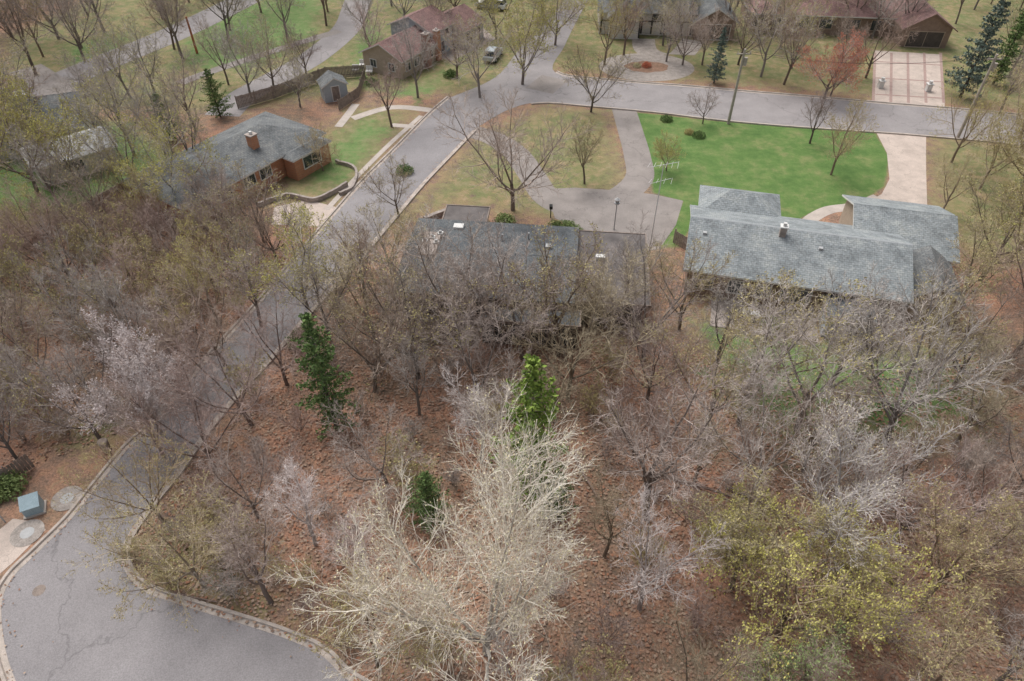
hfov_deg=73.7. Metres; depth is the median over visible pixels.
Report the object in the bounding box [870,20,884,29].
window glass
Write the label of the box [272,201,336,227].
side house driveway
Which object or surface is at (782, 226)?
chimney cap
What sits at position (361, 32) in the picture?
bare tree
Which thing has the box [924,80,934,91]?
gate pillar
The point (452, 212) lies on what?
flat roof
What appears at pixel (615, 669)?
thicket shrub
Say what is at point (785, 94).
street kerb
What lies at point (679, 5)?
budding tree
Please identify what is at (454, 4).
bare tree
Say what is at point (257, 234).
thicket shrub
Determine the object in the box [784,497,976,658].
budding tree
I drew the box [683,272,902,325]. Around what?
walls
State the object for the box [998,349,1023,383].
thicket shrub
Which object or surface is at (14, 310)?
thicket shrub
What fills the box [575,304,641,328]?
walls
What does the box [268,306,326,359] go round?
thicket shrub
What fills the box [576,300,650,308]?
roof edge
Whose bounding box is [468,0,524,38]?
budding tree
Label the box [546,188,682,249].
loop driveway apron
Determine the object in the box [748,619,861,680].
budding tree
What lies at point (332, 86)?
garden shed
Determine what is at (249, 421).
bare tree
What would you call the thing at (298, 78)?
budding tree
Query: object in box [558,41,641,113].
budding tree
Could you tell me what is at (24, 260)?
thicket shrub
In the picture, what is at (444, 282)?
bare tree
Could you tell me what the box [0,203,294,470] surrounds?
fallen leaves
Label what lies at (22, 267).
budding tree
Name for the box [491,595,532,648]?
thicket shrub
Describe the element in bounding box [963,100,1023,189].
budding tree
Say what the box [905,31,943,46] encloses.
garage door glass
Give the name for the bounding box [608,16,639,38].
walls
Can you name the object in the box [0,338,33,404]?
thicket shrub
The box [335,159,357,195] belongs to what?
stone retaining wall
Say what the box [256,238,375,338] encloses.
budding tree
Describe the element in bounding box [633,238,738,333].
budding tree
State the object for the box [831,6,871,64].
bare tree
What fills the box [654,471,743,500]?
fallen log
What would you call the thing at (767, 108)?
road
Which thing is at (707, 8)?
roof slope
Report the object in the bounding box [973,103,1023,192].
budding tree
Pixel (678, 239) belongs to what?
wooden fence
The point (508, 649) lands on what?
bare tree
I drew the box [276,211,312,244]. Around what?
thicket shrub
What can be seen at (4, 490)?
evergreen bush
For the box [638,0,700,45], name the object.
budding tree
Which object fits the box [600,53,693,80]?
turning circle driveway
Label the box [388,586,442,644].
thicket shrub
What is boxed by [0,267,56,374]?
bare tree
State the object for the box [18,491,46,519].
utility cabinet
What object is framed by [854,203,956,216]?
ridge cap
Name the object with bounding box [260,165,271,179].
window glass
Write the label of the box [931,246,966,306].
roof slope
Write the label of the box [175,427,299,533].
bare tree
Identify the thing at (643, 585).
bare tree
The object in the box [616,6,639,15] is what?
gable walls
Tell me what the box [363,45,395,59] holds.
gable walls
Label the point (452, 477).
thicket shrub
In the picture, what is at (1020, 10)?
spruce tree
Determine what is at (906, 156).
concrete driveway
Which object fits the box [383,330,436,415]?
bare tree
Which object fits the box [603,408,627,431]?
thicket shrub
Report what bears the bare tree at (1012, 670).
on the ground
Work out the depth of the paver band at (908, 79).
91.85 m
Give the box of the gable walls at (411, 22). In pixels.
[392,18,425,30]
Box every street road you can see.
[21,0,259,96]
[205,0,370,116]
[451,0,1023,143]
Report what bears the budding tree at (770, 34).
on the ground
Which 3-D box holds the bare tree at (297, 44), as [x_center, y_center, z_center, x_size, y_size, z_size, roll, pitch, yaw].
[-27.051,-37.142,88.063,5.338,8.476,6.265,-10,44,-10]
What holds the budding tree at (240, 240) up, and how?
on the ground
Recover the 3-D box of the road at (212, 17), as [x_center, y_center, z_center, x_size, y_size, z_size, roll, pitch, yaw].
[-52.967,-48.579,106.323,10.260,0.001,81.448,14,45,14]
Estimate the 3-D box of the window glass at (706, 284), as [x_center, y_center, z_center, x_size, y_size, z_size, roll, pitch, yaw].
[15.994,-4.885,57.145,1.500,1.200,0.050,10,44,10]
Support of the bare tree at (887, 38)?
on the ground
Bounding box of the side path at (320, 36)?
[176,29,341,84]
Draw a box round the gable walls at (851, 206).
[849,202,852,219]
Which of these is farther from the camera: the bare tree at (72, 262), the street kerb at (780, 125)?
the street kerb at (780, 125)
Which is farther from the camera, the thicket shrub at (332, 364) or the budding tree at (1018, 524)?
the thicket shrub at (332, 364)
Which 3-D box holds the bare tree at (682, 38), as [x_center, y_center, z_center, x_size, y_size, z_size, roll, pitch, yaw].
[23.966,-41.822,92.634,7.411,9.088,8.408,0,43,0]
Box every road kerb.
[0,96,448,680]
[121,130,475,680]
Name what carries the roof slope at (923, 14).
on the walls at (948, 31)
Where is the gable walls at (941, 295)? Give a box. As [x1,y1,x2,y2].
[925,290,950,299]
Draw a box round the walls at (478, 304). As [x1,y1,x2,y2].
[403,294,563,322]
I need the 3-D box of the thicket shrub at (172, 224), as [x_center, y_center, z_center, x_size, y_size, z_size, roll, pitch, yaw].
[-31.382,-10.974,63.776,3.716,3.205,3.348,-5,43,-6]
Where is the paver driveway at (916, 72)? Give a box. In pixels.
[875,51,944,107]
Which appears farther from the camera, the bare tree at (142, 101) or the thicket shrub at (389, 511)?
the bare tree at (142, 101)
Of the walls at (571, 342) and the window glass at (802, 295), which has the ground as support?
the walls at (571, 342)
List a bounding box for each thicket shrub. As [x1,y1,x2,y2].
[0,205,17,255]
[0,290,33,320]
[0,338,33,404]
[0,359,85,434]
[0,418,27,440]
[1,234,47,280]
[1,325,32,352]
[14,253,63,297]
[26,267,86,329]
[27,390,82,439]
[49,229,86,262]
[70,313,114,351]
[76,262,129,317]
[79,312,136,378]
[86,388,126,420]
[101,181,157,233]
[101,208,139,252]
[103,265,182,324]
[104,350,163,392]
[107,533,148,566]
[117,230,168,269]
[122,191,153,213]
[123,211,162,245]
[131,326,179,366]
[139,552,189,611]
[142,273,175,291]
[145,543,177,572]
[150,233,189,267]
[151,497,201,542]
[152,275,208,335]
[154,205,189,238]
[156,249,214,305]
[163,190,218,243]
[171,201,208,238]
[175,244,206,279]
[178,223,222,253]
[179,503,228,560]
[183,485,231,536]
[188,464,240,507]
[189,236,230,278]
[190,224,262,277]
[190,548,258,600]
[191,521,245,573]
[217,347,269,398]
[221,510,262,547]
[226,202,286,256]
[226,283,248,312]
[232,434,267,466]
[241,436,302,499]
[257,381,325,436]
[258,544,287,579]
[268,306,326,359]
[275,554,319,589]
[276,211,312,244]
[276,579,321,626]
[299,482,345,518]
[301,490,378,564]
[312,571,361,623]
[317,608,363,649]
[318,281,347,303]
[320,298,351,319]
[325,340,350,375]
[343,387,378,418]
[348,237,386,268]
[350,312,400,375]
[356,483,414,534]
[363,291,394,321]
[371,428,410,461]
[381,339,415,362]
[382,430,439,493]
[386,416,426,442]
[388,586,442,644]
[409,607,478,677]
[413,330,484,390]
[435,457,465,484]
[438,424,467,447]
[461,335,506,371]
[470,378,516,442]
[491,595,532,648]
[514,364,561,416]
[523,647,590,680]
[535,553,575,598]
[541,453,562,477]
[546,633,596,679]
[564,573,659,662]
[577,373,614,416]
[577,630,632,680]
[585,334,632,386]
[590,423,626,474]
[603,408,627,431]
[627,524,672,571]
[640,397,667,420]
[643,466,684,499]
[652,464,737,537]
[656,424,683,442]
[669,347,693,367]
[683,578,738,646]
[701,485,763,547]
[715,461,744,493]
[723,360,776,406]
[729,649,778,680]
[732,420,769,454]
[745,476,797,519]
[749,558,802,596]
[793,382,868,431]
[806,443,861,504]
[826,372,884,415]
[828,528,894,592]
[829,422,885,448]
[836,426,919,497]
[867,585,943,655]
[871,655,901,680]
[907,341,943,375]
[946,424,998,478]
[957,514,1023,566]
[964,389,1017,430]
[967,424,1023,481]
[969,571,1023,643]
[978,335,1011,372]
[978,464,1023,516]
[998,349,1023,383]
[1008,506,1023,529]
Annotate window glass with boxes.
[73,160,85,169]
[244,174,255,186]
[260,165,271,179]
[303,152,319,167]
[370,59,375,66]
[486,323,501,340]
[508,324,523,341]
[530,326,546,343]
[552,327,568,345]
[594,307,620,317]
[694,276,712,288]
[727,281,742,292]
[755,285,770,297]
[781,289,810,302]
[798,18,808,27]
[819,19,833,28]
[846,20,860,29]
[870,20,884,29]
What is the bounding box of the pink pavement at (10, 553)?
[0,519,44,572]
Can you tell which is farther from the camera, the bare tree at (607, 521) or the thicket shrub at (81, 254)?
the thicket shrub at (81, 254)
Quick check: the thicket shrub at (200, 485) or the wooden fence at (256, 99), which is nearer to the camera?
the thicket shrub at (200, 485)
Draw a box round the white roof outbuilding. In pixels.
[20,126,119,186]
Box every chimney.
[245,135,259,149]
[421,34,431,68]
[432,31,441,60]
[779,229,787,237]
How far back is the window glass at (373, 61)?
92.72 m
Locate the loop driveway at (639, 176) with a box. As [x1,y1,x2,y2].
[470,109,653,211]
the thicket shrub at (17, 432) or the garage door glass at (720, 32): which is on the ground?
the thicket shrub at (17, 432)
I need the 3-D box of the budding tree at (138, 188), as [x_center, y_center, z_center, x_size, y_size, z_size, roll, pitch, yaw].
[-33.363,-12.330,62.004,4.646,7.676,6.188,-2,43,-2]
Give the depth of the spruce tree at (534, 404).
37.49 m
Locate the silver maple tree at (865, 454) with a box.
[778,386,971,582]
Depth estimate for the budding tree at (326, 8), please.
111.31 m
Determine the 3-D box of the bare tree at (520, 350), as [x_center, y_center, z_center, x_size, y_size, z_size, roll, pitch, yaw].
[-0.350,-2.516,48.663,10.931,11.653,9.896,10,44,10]
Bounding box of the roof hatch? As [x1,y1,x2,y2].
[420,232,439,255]
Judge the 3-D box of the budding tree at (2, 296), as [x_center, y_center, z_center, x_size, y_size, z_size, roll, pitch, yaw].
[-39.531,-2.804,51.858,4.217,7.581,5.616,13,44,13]
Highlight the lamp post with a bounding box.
[613,198,619,229]
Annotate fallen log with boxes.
[167,582,220,606]
[574,455,598,506]
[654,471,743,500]
[659,485,679,510]
[731,487,814,527]
[849,551,902,595]
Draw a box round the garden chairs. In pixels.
[352,59,390,74]
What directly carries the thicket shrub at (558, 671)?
on the ground
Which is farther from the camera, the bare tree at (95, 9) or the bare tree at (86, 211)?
the bare tree at (95, 9)
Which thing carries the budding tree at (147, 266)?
on the ground
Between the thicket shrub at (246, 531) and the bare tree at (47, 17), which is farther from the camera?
the bare tree at (47, 17)
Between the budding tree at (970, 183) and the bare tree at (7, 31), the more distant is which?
the bare tree at (7, 31)
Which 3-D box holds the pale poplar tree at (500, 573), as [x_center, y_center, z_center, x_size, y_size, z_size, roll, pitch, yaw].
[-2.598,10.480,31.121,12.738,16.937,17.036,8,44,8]
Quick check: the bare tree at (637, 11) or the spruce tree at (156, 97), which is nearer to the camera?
the spruce tree at (156, 97)
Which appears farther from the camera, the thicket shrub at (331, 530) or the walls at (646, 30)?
the walls at (646, 30)
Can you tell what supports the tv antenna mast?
on the ground
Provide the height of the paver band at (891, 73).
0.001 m
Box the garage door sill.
[904,46,938,47]
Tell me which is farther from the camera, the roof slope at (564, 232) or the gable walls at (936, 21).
the gable walls at (936, 21)
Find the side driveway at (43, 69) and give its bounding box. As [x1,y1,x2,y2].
[12,64,75,94]
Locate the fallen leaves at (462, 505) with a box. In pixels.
[122,271,1023,680]
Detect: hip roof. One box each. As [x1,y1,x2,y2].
[120,111,326,209]
[282,137,331,162]
[698,185,780,216]
[744,0,899,18]
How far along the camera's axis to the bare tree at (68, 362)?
46.17 m
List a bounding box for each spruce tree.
[145,93,180,138]
[198,68,236,117]
[291,312,360,441]
[402,470,452,538]
[487,353,569,513]
[538,470,579,521]
[704,27,727,82]
[944,0,1012,97]
[982,12,1023,83]
[1010,0,1023,33]
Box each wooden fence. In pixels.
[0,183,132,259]
[0,454,34,478]
[234,64,363,108]
[337,68,365,110]
[673,229,687,249]
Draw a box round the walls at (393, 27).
[390,24,453,52]
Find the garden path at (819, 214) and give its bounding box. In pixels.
[803,195,880,220]
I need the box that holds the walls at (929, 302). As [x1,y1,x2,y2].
[900,296,957,325]
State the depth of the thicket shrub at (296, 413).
46.27 m
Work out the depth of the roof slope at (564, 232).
59.01 m
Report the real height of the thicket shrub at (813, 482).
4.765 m
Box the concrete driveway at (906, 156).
[877,133,926,204]
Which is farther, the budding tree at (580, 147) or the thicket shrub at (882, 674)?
the budding tree at (580, 147)
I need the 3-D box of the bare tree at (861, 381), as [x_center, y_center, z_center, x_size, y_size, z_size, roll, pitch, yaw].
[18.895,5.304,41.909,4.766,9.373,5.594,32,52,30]
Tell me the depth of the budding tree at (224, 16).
99.85 m
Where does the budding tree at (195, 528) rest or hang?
on the ground
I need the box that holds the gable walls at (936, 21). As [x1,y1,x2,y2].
[911,15,952,28]
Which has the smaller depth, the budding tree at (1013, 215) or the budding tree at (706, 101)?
the budding tree at (1013, 215)
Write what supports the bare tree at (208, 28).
on the ground
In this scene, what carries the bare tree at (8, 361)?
on the ground
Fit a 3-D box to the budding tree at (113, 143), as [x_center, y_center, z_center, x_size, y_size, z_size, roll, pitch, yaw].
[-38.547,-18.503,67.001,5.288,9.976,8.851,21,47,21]
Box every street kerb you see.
[531,102,1018,145]
[555,71,1017,114]
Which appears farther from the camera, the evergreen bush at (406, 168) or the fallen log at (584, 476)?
the evergreen bush at (406, 168)
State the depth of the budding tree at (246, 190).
60.36 m
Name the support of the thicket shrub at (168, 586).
on the ground
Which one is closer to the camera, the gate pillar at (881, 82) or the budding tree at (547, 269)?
the budding tree at (547, 269)
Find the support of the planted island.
on the turning circle driveway at (676, 69)
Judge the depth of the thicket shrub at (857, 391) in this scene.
48.05 m
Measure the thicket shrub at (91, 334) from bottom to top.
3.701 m
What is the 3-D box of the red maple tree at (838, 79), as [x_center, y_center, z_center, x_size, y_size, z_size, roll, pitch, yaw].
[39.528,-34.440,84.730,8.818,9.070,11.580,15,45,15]
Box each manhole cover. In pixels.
[20,527,33,538]
[32,585,45,595]
[60,493,73,502]
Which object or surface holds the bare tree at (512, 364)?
on the ground
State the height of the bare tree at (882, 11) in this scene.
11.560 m
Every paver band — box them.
[872,53,875,100]
[875,61,942,65]
[875,77,941,81]
[875,94,942,98]
[889,52,892,101]
[907,53,909,102]
[923,53,927,102]
[939,52,944,102]
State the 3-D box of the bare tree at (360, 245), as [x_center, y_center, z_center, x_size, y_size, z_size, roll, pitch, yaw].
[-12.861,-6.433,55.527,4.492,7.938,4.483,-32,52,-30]
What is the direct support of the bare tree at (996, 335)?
on the ground
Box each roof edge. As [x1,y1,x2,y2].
[446,204,490,208]
[485,320,580,328]
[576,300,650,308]
[579,230,644,234]
[645,234,650,304]
[826,317,879,326]
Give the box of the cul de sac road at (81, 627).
[1,99,471,680]
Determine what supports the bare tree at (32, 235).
on the ground
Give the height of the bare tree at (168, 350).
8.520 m
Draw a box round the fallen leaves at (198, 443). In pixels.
[0,105,474,680]
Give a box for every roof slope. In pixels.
[0,92,84,137]
[358,28,407,52]
[378,26,435,62]
[386,6,427,24]
[393,248,576,304]
[407,218,578,255]
[408,5,454,33]
[446,4,484,32]
[597,0,697,14]
[607,1,625,17]
[683,217,913,304]
[690,205,911,243]
[693,0,717,21]
[716,0,739,23]
[842,194,953,214]
[853,204,959,263]
[887,0,936,29]
[913,246,942,297]
[923,0,957,31]
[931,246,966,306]
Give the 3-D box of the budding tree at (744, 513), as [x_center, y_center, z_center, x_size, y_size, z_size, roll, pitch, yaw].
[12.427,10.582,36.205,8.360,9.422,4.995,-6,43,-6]
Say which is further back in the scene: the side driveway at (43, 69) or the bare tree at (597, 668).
the side driveway at (43, 69)
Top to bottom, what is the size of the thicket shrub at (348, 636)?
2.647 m
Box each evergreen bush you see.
[0,469,31,502]
[0,480,13,502]
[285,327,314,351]
[365,77,377,86]
[396,163,413,175]
[443,68,455,78]
[492,212,516,222]
[548,220,562,225]
[559,219,577,226]
[642,61,651,67]
[659,114,672,122]
[684,128,693,134]
[692,130,705,138]
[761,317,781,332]
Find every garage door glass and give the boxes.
[466,27,479,44]
[699,25,730,39]
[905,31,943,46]
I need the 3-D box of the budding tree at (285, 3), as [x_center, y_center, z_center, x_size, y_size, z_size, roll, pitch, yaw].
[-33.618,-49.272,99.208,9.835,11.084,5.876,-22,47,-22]
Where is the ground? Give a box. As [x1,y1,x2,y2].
[0,0,1023,680]
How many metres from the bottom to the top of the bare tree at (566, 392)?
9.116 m
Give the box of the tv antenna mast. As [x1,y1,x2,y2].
[648,162,678,252]
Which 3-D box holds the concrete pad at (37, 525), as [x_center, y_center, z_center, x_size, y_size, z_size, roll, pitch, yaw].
[-29.548,11.722,41.631,1.900,0.001,1.900,0,43,0]
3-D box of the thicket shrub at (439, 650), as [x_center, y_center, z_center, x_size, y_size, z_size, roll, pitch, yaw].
[-3.489,15.207,34.848,3.545,4.408,3.273,-6,43,-7]
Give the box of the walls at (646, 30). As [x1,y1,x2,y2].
[597,13,691,35]
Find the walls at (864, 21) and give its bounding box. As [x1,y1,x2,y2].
[740,1,895,36]
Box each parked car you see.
[475,0,507,10]
[484,46,502,62]
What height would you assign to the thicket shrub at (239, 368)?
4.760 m
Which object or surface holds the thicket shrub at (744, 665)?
on the ground
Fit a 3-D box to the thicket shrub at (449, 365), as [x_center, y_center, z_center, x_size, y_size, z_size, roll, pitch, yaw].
[-4.760,1.784,49.151,4.511,4.564,4.750,34,53,31]
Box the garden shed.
[316,70,347,102]
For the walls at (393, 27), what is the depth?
97.81 m
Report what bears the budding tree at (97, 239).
on the ground
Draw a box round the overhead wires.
[509,0,1022,65]
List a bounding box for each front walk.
[335,104,358,126]
[351,105,431,119]
[392,123,413,127]
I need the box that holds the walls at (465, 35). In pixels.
[453,24,483,48]
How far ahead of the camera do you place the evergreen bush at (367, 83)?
90.18 m
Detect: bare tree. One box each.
[0,0,34,35]
[0,0,38,74]
[0,0,117,61]
[0,65,52,120]
[0,174,69,272]
[0,199,103,287]
[0,244,29,302]
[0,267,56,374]
[0,322,131,440]
[0,342,46,407]
[0,385,25,463]
[2,0,86,38]
[2,124,71,211]
[2,216,118,304]
[16,157,125,238]
[16,257,90,341]
[26,333,93,400]
[32,299,127,363]
[40,195,115,265]
[43,0,82,47]
[45,261,176,381]
[46,57,120,127]
[53,43,149,125]
[67,263,133,326]
[79,0,104,32]
[95,232,154,300]
[99,339,281,475]
[99,381,171,457]
[100,69,181,157]
[104,300,220,398]
[105,187,172,256]
[108,259,178,337]
[131,262,253,373]
[134,0,195,49]
[134,192,205,253]
[140,212,190,262]
[143,330,279,427]
[147,0,189,58]
[151,45,208,130]
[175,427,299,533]
[176,151,234,215]
[179,158,245,242]
[190,14,239,84]
[191,241,271,326]
[193,490,288,603]
[206,188,310,261]
[207,20,269,97]
[218,279,310,385]
[253,454,335,545]
[279,19,321,79]
[299,221,426,347]
[311,271,441,392]
[311,506,382,581]
[312,387,435,511]
[321,0,327,25]
[323,218,377,297]
[337,0,374,37]
[337,198,493,326]
[349,0,390,46]
[362,52,409,126]
[379,0,431,15]
[379,210,523,351]
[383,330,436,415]
[385,15,438,97]
[413,10,494,77]
[429,85,598,210]
[430,0,465,6]
[430,275,541,432]
[434,230,538,313]
[438,218,584,359]
[440,362,522,462]
[484,620,579,680]
[485,244,670,400]
[509,354,588,447]
[555,236,666,349]
[557,211,733,358]
[578,455,651,557]
[581,658,627,680]
[587,349,756,525]
[596,371,686,458]
[606,297,716,404]
[607,0,649,54]
[607,481,732,610]
[637,599,766,680]
[663,0,719,64]
[677,413,736,482]
[685,6,731,64]
[688,349,864,497]
[695,277,761,366]
[717,0,788,64]
[724,0,743,10]
[728,291,837,425]
[774,6,823,84]
[792,367,885,472]
[800,89,836,143]
[814,254,1023,444]
[819,265,908,386]
[822,0,858,9]
[826,275,957,395]
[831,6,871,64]
[845,4,921,77]
[852,435,1023,570]
[866,0,911,38]
[892,0,936,13]
[892,408,974,493]
[908,263,1023,398]
[944,405,1023,529]
[954,335,1023,443]
[983,606,1023,680]
[990,228,1023,365]
[991,408,1023,494]
[999,45,1023,113]
[1010,332,1023,388]
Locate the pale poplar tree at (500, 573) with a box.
[267,374,601,680]
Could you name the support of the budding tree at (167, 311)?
on the ground
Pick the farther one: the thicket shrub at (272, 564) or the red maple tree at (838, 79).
the red maple tree at (838, 79)
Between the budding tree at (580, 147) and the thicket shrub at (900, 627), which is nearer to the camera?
the thicket shrub at (900, 627)
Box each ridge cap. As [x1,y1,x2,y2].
[14,91,78,99]
[407,246,568,257]
[691,215,912,244]
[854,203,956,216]
[928,245,944,287]
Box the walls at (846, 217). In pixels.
[838,200,852,224]
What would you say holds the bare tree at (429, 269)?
on the ground
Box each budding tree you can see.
[0,0,49,56]
[0,34,40,93]
[0,58,38,145]
[0,63,84,195]
[0,88,92,182]
[0,107,35,190]
[0,180,64,244]
[0,221,30,288]
[0,231,68,315]
[0,269,27,334]
[0,288,71,381]
[47,137,120,215]
[47,420,193,549]
[53,100,153,174]
[58,202,151,279]
[61,469,250,632]
[63,45,178,155]
[77,15,135,97]
[84,151,147,207]
[104,163,171,234]
[110,105,229,202]
[113,234,200,312]
[114,9,168,94]
[117,77,209,160]
[141,285,199,351]
[149,232,249,323]
[165,212,242,293]
[181,188,250,259]
[192,0,259,38]
[194,0,256,30]
[196,159,283,242]
[212,217,267,290]
[225,181,362,307]
[232,9,302,86]
[239,0,261,13]
[253,0,304,35]
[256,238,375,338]
[266,44,317,107]
[286,562,447,680]
[293,124,342,170]
[322,0,344,11]
[325,200,430,290]
[326,249,480,401]
[356,152,417,213]
[418,0,454,13]
[441,4,514,97]
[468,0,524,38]
[475,0,559,84]
[479,219,607,356]
[519,0,598,45]
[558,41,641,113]
[565,116,604,183]
[583,0,646,64]
[617,0,651,25]
[631,307,789,425]
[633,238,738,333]
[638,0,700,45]
[647,0,704,36]
[653,129,687,170]
[654,0,695,61]
[666,459,831,588]
[685,84,722,123]
[686,488,967,680]
[688,481,816,598]
[719,266,938,441]
[725,268,880,406]
[728,0,781,38]
[734,627,858,680]
[742,0,805,76]
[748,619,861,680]
[764,0,808,48]
[767,506,907,636]
[780,0,839,68]
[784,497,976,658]
[818,95,882,174]
[827,0,875,16]
[857,566,1020,680]
[896,472,1023,618]
[910,269,1011,405]
[922,66,1013,162]
[932,152,993,208]
[945,206,1023,320]
[945,495,1023,604]
[955,0,964,23]
[955,167,1023,288]
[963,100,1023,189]
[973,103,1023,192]
[975,0,1023,77]
[981,639,1023,680]
[983,138,1023,260]
[990,213,1023,270]
[994,63,1023,138]
[999,177,1023,259]
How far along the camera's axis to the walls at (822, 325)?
54.48 m
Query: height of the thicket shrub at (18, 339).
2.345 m
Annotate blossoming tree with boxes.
[50,303,197,435]
[80,338,192,433]
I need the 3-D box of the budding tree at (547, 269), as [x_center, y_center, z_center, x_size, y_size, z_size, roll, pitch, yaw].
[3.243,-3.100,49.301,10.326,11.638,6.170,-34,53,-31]
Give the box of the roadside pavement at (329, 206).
[324,115,422,209]
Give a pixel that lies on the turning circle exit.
(644, 47)
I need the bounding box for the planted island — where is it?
[624,61,667,72]
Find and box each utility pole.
[185,16,197,53]
[727,49,750,123]
[956,54,1002,137]
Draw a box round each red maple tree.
[792,27,871,97]
[813,31,868,96]
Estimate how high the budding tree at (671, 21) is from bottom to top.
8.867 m
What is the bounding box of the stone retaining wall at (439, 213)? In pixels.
[423,208,444,218]
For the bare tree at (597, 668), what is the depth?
30.46 m
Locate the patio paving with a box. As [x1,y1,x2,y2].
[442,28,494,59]
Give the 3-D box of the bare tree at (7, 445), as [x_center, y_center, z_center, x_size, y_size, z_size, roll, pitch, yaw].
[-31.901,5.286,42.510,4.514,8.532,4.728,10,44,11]
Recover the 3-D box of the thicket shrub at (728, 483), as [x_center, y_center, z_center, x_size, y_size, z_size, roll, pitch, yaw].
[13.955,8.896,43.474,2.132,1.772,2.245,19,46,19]
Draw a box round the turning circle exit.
[632,39,703,55]
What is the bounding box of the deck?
[412,314,479,341]
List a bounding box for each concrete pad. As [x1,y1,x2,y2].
[10,519,44,546]
[50,486,82,510]
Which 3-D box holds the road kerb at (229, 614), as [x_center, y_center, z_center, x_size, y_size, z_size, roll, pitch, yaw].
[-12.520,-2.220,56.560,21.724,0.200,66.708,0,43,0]
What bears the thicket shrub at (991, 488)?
on the ground
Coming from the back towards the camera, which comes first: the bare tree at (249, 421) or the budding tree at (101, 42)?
the budding tree at (101, 42)
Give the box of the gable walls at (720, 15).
[700,11,733,21]
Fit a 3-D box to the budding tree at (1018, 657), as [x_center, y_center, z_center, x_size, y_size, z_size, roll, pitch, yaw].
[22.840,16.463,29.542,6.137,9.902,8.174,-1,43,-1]
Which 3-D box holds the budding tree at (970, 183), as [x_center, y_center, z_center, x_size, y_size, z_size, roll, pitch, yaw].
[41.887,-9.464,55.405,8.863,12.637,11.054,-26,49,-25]
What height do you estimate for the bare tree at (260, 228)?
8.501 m
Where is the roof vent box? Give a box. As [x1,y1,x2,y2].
[595,254,604,260]
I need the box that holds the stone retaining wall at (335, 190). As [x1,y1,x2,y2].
[257,181,347,206]
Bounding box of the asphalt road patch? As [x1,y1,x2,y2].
[526,75,566,93]
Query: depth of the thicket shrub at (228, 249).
57.91 m
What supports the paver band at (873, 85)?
on the paver driveway at (916, 72)
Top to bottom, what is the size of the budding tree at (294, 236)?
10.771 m
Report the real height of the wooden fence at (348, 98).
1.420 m
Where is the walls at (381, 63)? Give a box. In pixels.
[362,48,435,78]
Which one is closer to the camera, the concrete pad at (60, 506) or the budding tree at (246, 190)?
the concrete pad at (60, 506)
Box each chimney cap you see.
[244,132,257,137]
[780,223,788,229]
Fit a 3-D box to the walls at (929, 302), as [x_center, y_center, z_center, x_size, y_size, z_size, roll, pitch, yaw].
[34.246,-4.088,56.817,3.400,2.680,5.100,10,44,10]
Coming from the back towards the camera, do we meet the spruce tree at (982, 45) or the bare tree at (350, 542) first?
the spruce tree at (982, 45)
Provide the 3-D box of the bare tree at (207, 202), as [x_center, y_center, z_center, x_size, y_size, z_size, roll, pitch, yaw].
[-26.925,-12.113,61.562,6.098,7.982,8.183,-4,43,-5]
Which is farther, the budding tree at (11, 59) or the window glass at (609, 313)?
the budding tree at (11, 59)
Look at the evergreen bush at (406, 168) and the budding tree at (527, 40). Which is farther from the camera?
the budding tree at (527, 40)
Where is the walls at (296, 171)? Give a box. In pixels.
[283,144,331,180]
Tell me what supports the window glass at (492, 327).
attached to the walls at (571, 342)
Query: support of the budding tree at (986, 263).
on the ground
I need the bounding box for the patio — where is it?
[710,299,817,342]
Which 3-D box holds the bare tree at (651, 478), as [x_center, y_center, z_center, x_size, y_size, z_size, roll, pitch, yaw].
[7.915,6.415,37.969,8.340,13.244,9.790,20,47,20]
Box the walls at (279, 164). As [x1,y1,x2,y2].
[132,158,286,222]
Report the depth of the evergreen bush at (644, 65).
94.76 m
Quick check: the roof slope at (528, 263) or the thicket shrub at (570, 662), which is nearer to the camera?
the thicket shrub at (570, 662)
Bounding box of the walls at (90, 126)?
[0,106,94,159]
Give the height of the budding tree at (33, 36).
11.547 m
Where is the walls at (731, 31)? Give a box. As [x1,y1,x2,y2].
[691,21,734,40]
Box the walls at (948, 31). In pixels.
[891,24,952,47]
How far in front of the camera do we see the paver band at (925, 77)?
92.60 m
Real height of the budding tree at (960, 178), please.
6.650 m
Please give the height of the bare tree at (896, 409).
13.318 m
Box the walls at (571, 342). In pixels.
[482,323,577,348]
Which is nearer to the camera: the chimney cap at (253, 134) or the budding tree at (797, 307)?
the budding tree at (797, 307)
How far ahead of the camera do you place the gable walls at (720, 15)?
100.47 m
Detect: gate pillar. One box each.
[877,77,886,88]
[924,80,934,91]
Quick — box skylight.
[453,223,463,229]
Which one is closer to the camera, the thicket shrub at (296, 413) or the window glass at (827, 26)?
the thicket shrub at (296, 413)
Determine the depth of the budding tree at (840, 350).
42.34 m
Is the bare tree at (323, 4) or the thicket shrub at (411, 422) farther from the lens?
the bare tree at (323, 4)
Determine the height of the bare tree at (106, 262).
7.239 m
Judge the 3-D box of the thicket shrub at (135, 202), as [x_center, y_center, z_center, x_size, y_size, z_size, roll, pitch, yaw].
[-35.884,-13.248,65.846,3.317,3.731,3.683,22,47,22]
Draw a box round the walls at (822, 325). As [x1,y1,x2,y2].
[818,306,870,339]
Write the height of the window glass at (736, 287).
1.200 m
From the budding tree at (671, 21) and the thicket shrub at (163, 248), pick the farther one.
the budding tree at (671, 21)
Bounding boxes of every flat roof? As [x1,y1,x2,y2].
[443,205,488,221]
[481,305,579,325]
[575,231,649,304]
[825,294,875,323]
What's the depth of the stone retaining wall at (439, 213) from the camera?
66.94 m
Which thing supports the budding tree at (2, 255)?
on the ground
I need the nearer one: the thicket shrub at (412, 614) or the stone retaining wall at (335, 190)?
the thicket shrub at (412, 614)
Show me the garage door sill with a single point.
(922, 47)

